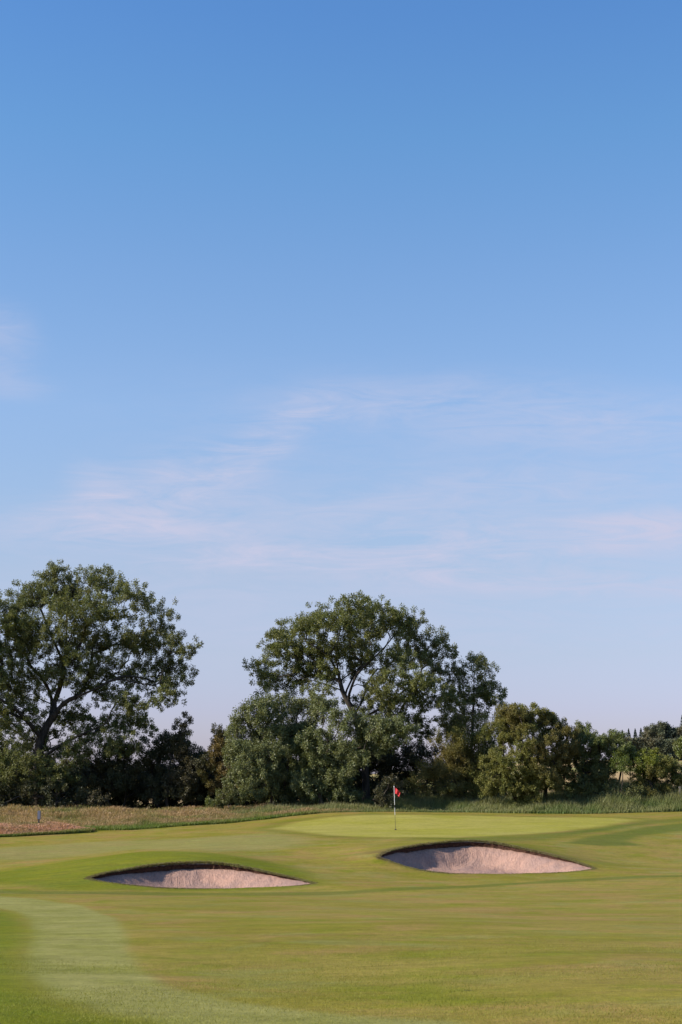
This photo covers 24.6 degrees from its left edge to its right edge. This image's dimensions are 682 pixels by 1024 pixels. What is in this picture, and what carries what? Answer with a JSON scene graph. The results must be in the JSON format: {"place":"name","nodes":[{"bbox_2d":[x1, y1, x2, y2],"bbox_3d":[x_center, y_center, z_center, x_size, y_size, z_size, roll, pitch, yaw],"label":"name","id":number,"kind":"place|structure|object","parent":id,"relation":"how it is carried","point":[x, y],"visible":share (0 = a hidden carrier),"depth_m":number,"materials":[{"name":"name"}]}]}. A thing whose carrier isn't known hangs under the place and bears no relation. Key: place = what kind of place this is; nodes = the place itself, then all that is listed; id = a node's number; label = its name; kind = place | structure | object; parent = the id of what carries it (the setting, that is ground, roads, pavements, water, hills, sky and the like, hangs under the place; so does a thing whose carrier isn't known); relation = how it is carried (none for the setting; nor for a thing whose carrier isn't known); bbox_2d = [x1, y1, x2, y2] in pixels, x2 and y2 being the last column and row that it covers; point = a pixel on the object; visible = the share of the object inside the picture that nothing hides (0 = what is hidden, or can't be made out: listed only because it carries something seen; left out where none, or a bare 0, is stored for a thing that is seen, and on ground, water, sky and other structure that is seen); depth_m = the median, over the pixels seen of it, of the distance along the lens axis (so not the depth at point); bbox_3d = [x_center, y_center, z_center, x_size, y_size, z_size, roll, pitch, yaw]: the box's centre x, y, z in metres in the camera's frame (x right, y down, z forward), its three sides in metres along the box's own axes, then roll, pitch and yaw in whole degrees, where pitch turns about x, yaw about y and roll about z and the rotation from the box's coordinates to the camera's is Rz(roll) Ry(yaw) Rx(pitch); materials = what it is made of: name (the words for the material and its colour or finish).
{"place":"outdoors","nodes":[
{"label":"outdoors","id":0,"kind":"place"},
{"bbox_2d":[0,810,317,836],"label":"verge grass","id":1,"kind":"structure","parent":0,"point":[152,825],"depth_m":88.09,"materials":[{"name":"green plant"}]},
{"bbox_2d":[0,802,363,826],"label":"rough grass","id":2,"kind":"structure","parent":0,"point":[82,815],"depth_m":94.67,"materials":[{"name":"brown plant"}]},
{"bbox_2d":[0,760,681,1023],"bbox_3d":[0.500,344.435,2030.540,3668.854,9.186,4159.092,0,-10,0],"label":"ground","id":3,"kind":"structure","parent":0,"point":[632,885],"depth_m":26.42,"materials":[{"name":"green plant"}]},
{"bbox_2d":[37,811,40,822],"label":"marker post","id":4,"kind":"object","parent":3,"relation":"on","point":[39,815],"visible":0.7,"depth_m":86.85,"materials":[{"name":"grey wood"}]},
{"bbox_2d":[0,821,94,834],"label":"fescue patch","id":5,"kind":"object","parent":3,"relation":"on","point":[11,828],"visible":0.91,"depth_m":84.86,"materials":[{"name":"beige plant"}]},
{"bbox_2d":[0,765,110,807],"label":"hedgerow tree","id":6,"kind":"object","parent":3,"relation":"on","point":[26,788],"visible":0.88,"depth_m":102.16,"materials":[{"name":"green plant"}]},
{"bbox_2d":[0,560,203,807],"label":"ash tree","id":7,"kind":"object","parent":3,"relation":"on","point":[27,633],"visible":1,"depth_m":105.77,"materials":[{"name":"green plant"}]},
{"bbox_2d":[71,731,164,806],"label":"hedgerow tree","id":8,"kind":"object","parent":3,"relation":"on","point":[104,769],"visible":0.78,"depth_m":105.55,"materials":[{"name":"green plant"}]},
{"bbox_2d":[136,711,199,807],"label":"hedgerow tree","id":9,"kind":"object","parent":3,"relation":"on","point":[169,748],"visible":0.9,"depth_m":105.03,"materials":[{"name":"green plant"}]},
{"bbox_2d":[162,742,223,807],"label":"hedgerow tree","id":10,"kind":"object","parent":3,"relation":"on","point":[185,796],"visible":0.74,"depth_m":104.20,"materials":[{"name":"green plant"}]},
{"bbox_2d":[83,860,318,888],"bbox_3d":[-4.588,12.046,51.293,7.883,1.009,5.930,0,-10,0],"label":"sand bunker","id":11,"kind":"object","parent":3,"relation":"on","point":[194,874],"visible":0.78,"depth_m":53.05,"materials":[{"name":"sand"}]},
{"bbox_2d":[197,722,244,805],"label":"hawthorn tree","id":12,"kind":"object","parent":3,"relation":"on","point":[218,742],"visible":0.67,"depth_m":103.73,"materials":[{"name":"green plant"}]},
{"bbox_2d":[205,782,253,810],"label":"bush","id":13,"kind":"object","parent":3,"relation":"on","point":[228,798],"visible":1,"depth_m":99.49,"materials":[{"name":"green plant"}]},
{"bbox_2d":[0,737,507,808],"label":"hedge","id":14,"kind":"object","parent":3,"relation":"on","point":[388,764],"visible":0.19,"depth_m":108.68,"materials":[{"name":"green plant"}]},
{"bbox_2d":[220,690,328,804],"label":"willow tree","id":15,"kind":"object","parent":3,"relation":"on","point":[260,734],"visible":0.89,"depth_m":102.09,"materials":[{"name":"green plant"}]},
{"bbox_2d":[241,589,466,800],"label":"ash tree","id":16,"kind":"object","parent":3,"relation":"on","point":[347,649],"visible":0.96,"depth_m":106.22,"materials":[{"name":"green plant"}]},
{"bbox_2d":[289,688,421,804],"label":"willow tree","id":17,"kind":"object","parent":3,"relation":"on","point":[376,731],"visible":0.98,"depth_m":100.44,"materials":[{"name":"green plant"}]},
{"bbox_2d":[372,773,407,807],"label":"bush","id":18,"kind":"object","parent":3,"relation":"on","point":[381,798],"visible":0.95,"depth_m":98.64,"materials":[{"name":"green plant"}]},
{"bbox_2d":[394,787,399,829],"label":"flagstick","id":19,"kind":"object","parent":3,"relation":"on","point":[396,791],"visible":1,"depth_m":80.69,"materials":[{"name":"paint"}]},
{"bbox_2d":[200,779,681,816],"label":"tall grass","id":20,"kind":"structure","parent":3,"relation":"on","point":[554,802],"depth_m":97.93,"materials":[{"name":"green plant"}]},
{"bbox_2d":[403,710,499,800],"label":"hawthorn tree","id":21,"kind":"object","parent":3,"relation":"on","point":[465,740],"visible":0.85,"depth_m":103.21,"materials":[{"name":"green plant"}]},
{"bbox_2d":[438,650,507,782],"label":"ash tree","id":22,"kind":"object","parent":3,"relation":"on","point":[483,691],"visible":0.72,"depth_m":107.21,"materials":[{"name":"green plant"}]},
{"bbox_2d":[373,839,598,874],"bbox_3d":[5.263,12.969,58.050,8.242,1.415,7.547,0,-10,0],"label":"sand bunker","id":23,"kind":"object","parent":3,"relation":"on","point":[463,856],"visible":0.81,"depth_m":60.19,"materials":[{"name":"sand"}]},
{"bbox_2d":[473,701,580,805],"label":"hawthorn tree","id":24,"kind":"object","parent":3,"relation":"on","point":[514,724],"visible":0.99,"depth_m":98.60,"materials":[{"name":"green plant"}]},
{"bbox_2d":[568,720,609,782],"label":"hawthorn bush","id":25,"kind":"object","parent":3,"relation":"on","point":[585,737],"visible":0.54,"depth_m":100.93,"materials":[{"name":"green plant"}]},
{"bbox_2d":[563,774,648,802],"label":"bush","id":26,"kind":"object","parent":3,"relation":"on","point":[584,785],"visible":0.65,"depth_m":98.92,"materials":[{"name":"green plant"}]},
{"bbox_2d":[578,729,636,787],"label":"hawthorn bush","id":27,"kind":"object","parent":3,"relation":"on","point":[602,775],"visible":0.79,"depth_m":100.64,"materials":[{"name":"green plant"}]},
{"bbox_2d":[606,747,661,797],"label":"hawthorn bush","id":28,"kind":"object","parent":3,"relation":"on","point":[651,759],"visible":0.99,"depth_m":99.84,"materials":[{"name":"green plant"}]},
{"bbox_2d":[641,723,660,737],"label":"distant tree","id":29,"kind":"object","parent":3,"relation":"on","point":[648,732],"visible":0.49,"depth_m":494.89,"materials":[{"name":"green plant"}]},
{"bbox_2d":[623,736,681,760],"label":"field hedge","id":30,"kind":"object","parent":3,"relation":"on","point":[660,743],"visible":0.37,"depth_m":354.71,"materials":[{"name":"green plant"}]},
{"bbox_2d":[627,753,681,797],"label":"hawthorn bush","id":31,"kind":"object","parent":3,"relation":"on","point":[670,765],"visible":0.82,"depth_m":99.73,"materials":[{"name":"green plant"}]},
{"bbox_2d":[650,720,670,740],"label":"distant tree","id":32,"kind":"object","parent":3,"relation":"on","point":[661,732],"visible":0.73,"depth_m":493.94,"materials":[{"name":"green plant"}]},
{"bbox_2d":[663,721,678,739],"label":"distant tree","id":33,"kind":"object","parent":3,"relation":"on","point":[670,731],"visible":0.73,"depth_m":493.75,"materials":[{"name":"green plant"}]},
{"bbox_2d":[672,736,681,758],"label":"distant bush","id":34,"kind":"object","parent":3,"relation":"on","point":[677,748],"visible":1,"depth_m":340.80,"materials":[{"name":"green plant"}]},
{"bbox_2d":[674,726,681,737],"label":"distant tree","id":35,"kind":"object","parent":3,"relation":"on","point":[678,730],"visible":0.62,"depth_m":493.24,"materials":[{"name":"green plant"}]},
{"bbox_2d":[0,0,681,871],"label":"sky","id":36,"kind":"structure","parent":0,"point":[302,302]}
]}

